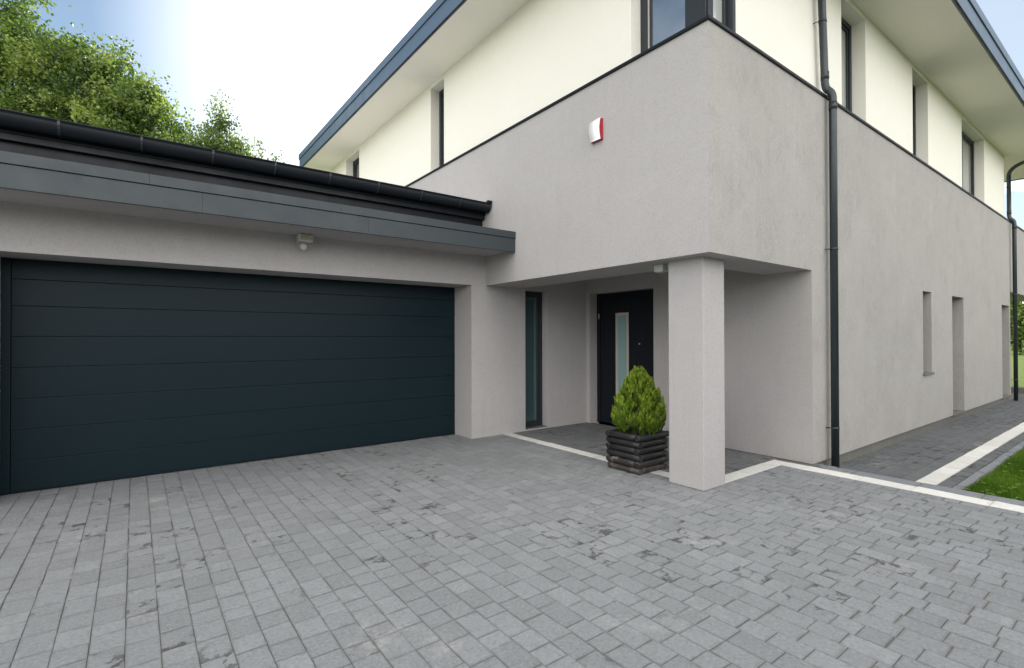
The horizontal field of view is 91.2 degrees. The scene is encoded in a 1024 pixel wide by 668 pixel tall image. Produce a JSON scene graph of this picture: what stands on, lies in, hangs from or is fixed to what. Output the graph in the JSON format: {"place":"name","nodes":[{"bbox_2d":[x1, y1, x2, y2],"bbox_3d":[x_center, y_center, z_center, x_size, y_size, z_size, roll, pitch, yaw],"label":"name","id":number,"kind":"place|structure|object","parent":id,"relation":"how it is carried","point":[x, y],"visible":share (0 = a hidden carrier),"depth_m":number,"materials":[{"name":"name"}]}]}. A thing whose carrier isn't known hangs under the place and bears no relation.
{"place":"outdoors","nodes":[
{"label":"outdoors","id":0,"kind":"place"},
{"bbox_2d":[0,422,1023,667],"bbox_3d":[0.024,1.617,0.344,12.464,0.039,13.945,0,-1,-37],"label":"driveway","id":1,"kind":"structure","parent":0,"point":[492,551],"depth_m":3.48,"materials":[{"name":"grey stone"}]},
{"bbox_2d":[605,426,668,474],"bbox_3d":[1.542,1.410,6.159,0.601,0.464,0.531,0,-1,-37],"label":"planter","id":2,"kind":"object","parent":1,"relation":"on","point":[631,452],"visible":0.94,"depth_m":5.97,"materials":[{"name":"wood"}]},
{"bbox_2d":[611,365,667,434],"bbox_3d":[1.549,0.805,6.146,0.687,0.879,0.692,0,-1,-37],"label":"thuja shrub","id":3,"kind":"object","parent":2,"relation":"on","point":[639,384],"visible":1,"depth_m":5.97,"materials":[{"name":"green plant"}]},
{"bbox_2d":[504,433,1023,512],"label":"white strip","id":4,"kind":"object","parent":1,"relation":"on","point":[742,473],"visible":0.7,"depth_m":5.81,"materials":[{"name":"concrete"}]},
{"bbox_2d":[814,464,1023,505],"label":"border strip","id":5,"kind":"object","parent":1,"relation":"on","point":[945,489],"visible":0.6,"depth_m":5.40,"materials":[{"name":"concrete"}]},
{"bbox_2d":[0,0,1023,302],"label":"sky","id":6,"kind":"structure","parent":0,"point":[287,66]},
{"bbox_2d":[513,422,777,473],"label":"porch paving","id":7,"kind":"structure","parent":0,"point":[588,437],"depth_m":7.74,"materials":[{"name":"grey stone"}]},
{"bbox_2d":[599,340,1023,494],"bbox_3d":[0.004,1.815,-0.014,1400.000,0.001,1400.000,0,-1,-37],"label":"ground","id":8,"kind":"structure","parent":0,"point":[1020,370],"depth_m":24.13,"materials":[{"name":"green plant"}]},
{"bbox_2d":[0,0,103,113],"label":"broadleaf tree","id":9,"kind":"object","parent":8,"relation":"on","point":[12,14],"visible":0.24,"depth_m":17.73,"materials":[{"name":"green plant"}]},
{"bbox_2d":[0,23,163,138],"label":"broadleaf tree","id":10,"kind":"object","parent":8,"relation":"on","point":[71,66],"visible":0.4,"depth_m":17.18,"materials":[{"name":"green plant"}]},
{"bbox_2d":[74,64,208,147],"bbox_3d":[-12.842,-3.843,18.167,4.653,11.727,4.661,0,-1,-37],"label":"broadleaf tree","id":11,"kind":"object","parent":8,"relation":"on","point":[154,108],"visible":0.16,"depth_m":17.50,"materials":[{"name":"green plant"}]},
{"bbox_2d":[174,89,256,156],"bbox_3d":[-10.717,-3.315,17.989,3.377,10.658,3.073,0,-1,-37],"label":"slender tree","id":12,"kind":"object","parent":8,"relation":"on","point":[218,141],"visible":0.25,"depth_m":17.84,"materials":[{"name":"green plant"}]},
{"bbox_2d":[0,108,525,494],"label":"garage","id":13,"kind":"structure","parent":8,"relation":"on","point":[166,306],"depth_m":6.10,"materials":[{"name":"paint"}]},
{"bbox_2d":[0,257,454,494],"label":"garage door","id":14,"kind":"structure","parent":13,"relation":"in","point":[108,372],"depth_m":6.20,"materials":[{"name":"paint"}]},
{"bbox_2d":[297,233,312,249],"bbox_3d":[-2.628,-1.153,6.356,0.170,0.196,0.197,0,-1,-37],"label":"floodlight","id":15,"kind":"object","parent":13,"relation":"attached to","point":[303,239],"visible":1,"depth_m":6.30,"materials":[{"name":"grey plastic"}]},
{"bbox_2d":[249,136,284,162],"bbox_3d":[-8.793,-2.576,18.087,2.111,9.173,1.804,0,-1,-37],"label":"slender tree","id":16,"kind":"object","parent":8,"relation":"on","point":[260,148],"visible":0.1,"depth_m":18.10,"materials":[{"name":"green plant"}]},
{"bbox_2d":[298,0,1023,490],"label":"house","id":17,"kind":"structure","parent":8,"relation":"on","point":[802,200],"depth_m":7.26,"materials":[{"name":"paint"}]},
{"bbox_2d":[353,158,358,176],"bbox_3d":[-4.082,-3.924,13.538,0.070,1.708,1.008,0,-1,-37],"label":"window","id":18,"kind":"structure","parent":17,"relation":"in","point":[356,163],"depth_m":13.82,"materials":[{"name":"clear glass"}]},
{"bbox_2d":[439,89,443,166],"bbox_3d":[-1.258,-3.959,9.781,0.070,1.708,0.528,0,-1,-37],"label":"window","id":19,"kind":"structure","parent":17,"relation":"in","point":[441,94],"depth_m":9.92,"materials":[{"name":"clear glass"}]},
{"bbox_2d":[525,291,546,429],"bbox_3d":[0.362,0.456,8.863,0.504,2.414,0.200,0,-1,-37],"label":"narrow window","id":20,"kind":"structure","parent":17,"relation":"in","point":[533,300],"depth_m":8.97,"materials":[{"name":"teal glass"}]},
{"bbox_2d":[589,117,602,143],"bbox_3d":[1.026,-2.490,6.139,0.074,0.260,0.175,0,-1,-37],"label":"alarm box","id":21,"kind":"object","parent":17,"relation":"attached to","point":[595,130],"visible":1,"depth_m":6.10,"materials":[{"name":"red plastic"}]},
{"bbox_2d":[597,289,653,426],"bbox_3d":[2.066,0.450,8.974,0.080,2.420,1.446,0,-1,-37],"label":"front door","id":22,"kind":"structure","parent":17,"relation":"in","point":[625,336],"depth_m":9.11,"materials":[{"name":"metal"}]},
{"bbox_2d":[654,264,667,272],"bbox_3d":[1.740,-0.760,5.844,0.120,0.091,0.120,0,-1,-37],"label":"soffit lamp","id":23,"kind":"object","parent":17,"relation":"attached to","point":[660,268],"visible":0.89,"depth_m":5.80,"materials":[{"name":"grey plastic"}]},
{"bbox_2d":[640,0,734,52],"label":"corner window","id":24,"kind":"structure","parent":17,"relation":"in","point":[660,19],"depth_m":5.64,"materials":[{"name":"clear glass"}]},
{"bbox_2d":[841,17,851,111],"bbox_3d":[4.955,-3.988,7.640,0.918,1.708,0.070,0,-1,-37],"label":"window","id":25,"kind":"structure","parent":17,"relation":"in","point":[846,44],"depth_m":7.85,"materials":[{"name":"clear glass"}]},
{"bbox_2d":[912,84,915,155],"bbox_3d":[7.507,-3.979,9.558,0.923,1.708,0.070,0,-1,-37],"label":"window","id":26,"kind":"structure","parent":17,"relation":"in","point":[913,87],"depth_m":9.78,"materials":[{"name":"clear glass"}]},
{"bbox_2d":[923,372,934,375],"bbox_3d":[7.600,0.732,9.291,0.580,0.036,0.225,0,-1,-37],"label":"window sill","id":27,"kind":"structure","parent":17,"relation":"in","point":[924,373],"depth_m":9.21,"materials":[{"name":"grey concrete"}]},
{"bbox_2d":[953,410,964,415],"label":"sill","id":28,"kind":"structure","parent":17,"relation":"in","point":[955,412],"depth_m":10.59,"materials":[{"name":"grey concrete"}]},
{"bbox_2d":[962,131,973,194],"bbox_3d":[10.730,-3.967,11.981,2.128,1.708,0.070,0,-1,-37],"label":"window","id":29,"kind":"structure","parent":17,"relation":"in","point":[967,144],"depth_m":12.38,"materials":[{"name":"clear glass"}]},
{"bbox_2d":[1010,302,1023,354],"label":"hedge tree","id":30,"kind":"object","parent":8,"relation":"on","point":[1020,305],"visible":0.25,"depth_m":49.98,"materials":[{"name":"green plant"}]},
{"bbox_2d":[1011,386,1023,393],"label":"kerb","id":31,"kind":"structure","parent":8,"relation":"on","point":[1020,389],"depth_m":15.64,"materials":[{"name":"concrete"}]},
{"bbox_2d":[840,395,1023,487],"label":"side path","id":32,"kind":"structure","parent":0,"point":[919,456],"depth_m":7.88,"materials":[{"name":"grey stone"}]},
{"bbox_2d":[956,393,1023,489],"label":"path bed","id":33,"kind":"object","parent":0,"point":[1010,398],"depth_m":7.51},
{"bbox_2d":[915,422,1023,484],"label":"path strip","id":34,"kind":"object","parent":33,"relation":"on","point":[945,472],"visible":0.77,"depth_m":7.21,"materials":[{"name":"white concrete"}]},
{"bbox_2d":[953,441,1023,489],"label":"lawn kerb","id":35,"kind":"structure","parent":33,"relation":"on","point":[983,471],"depth_m":6.63,"materials":[{"name":"concrete"}]},
{"bbox_2d":[961,446,1023,500],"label":"lawn grass","id":36,"kind":"structure","parent":0,"point":[997,478],"depth_m":6.04,"materials":[{"name":"green plant"}]}
]}

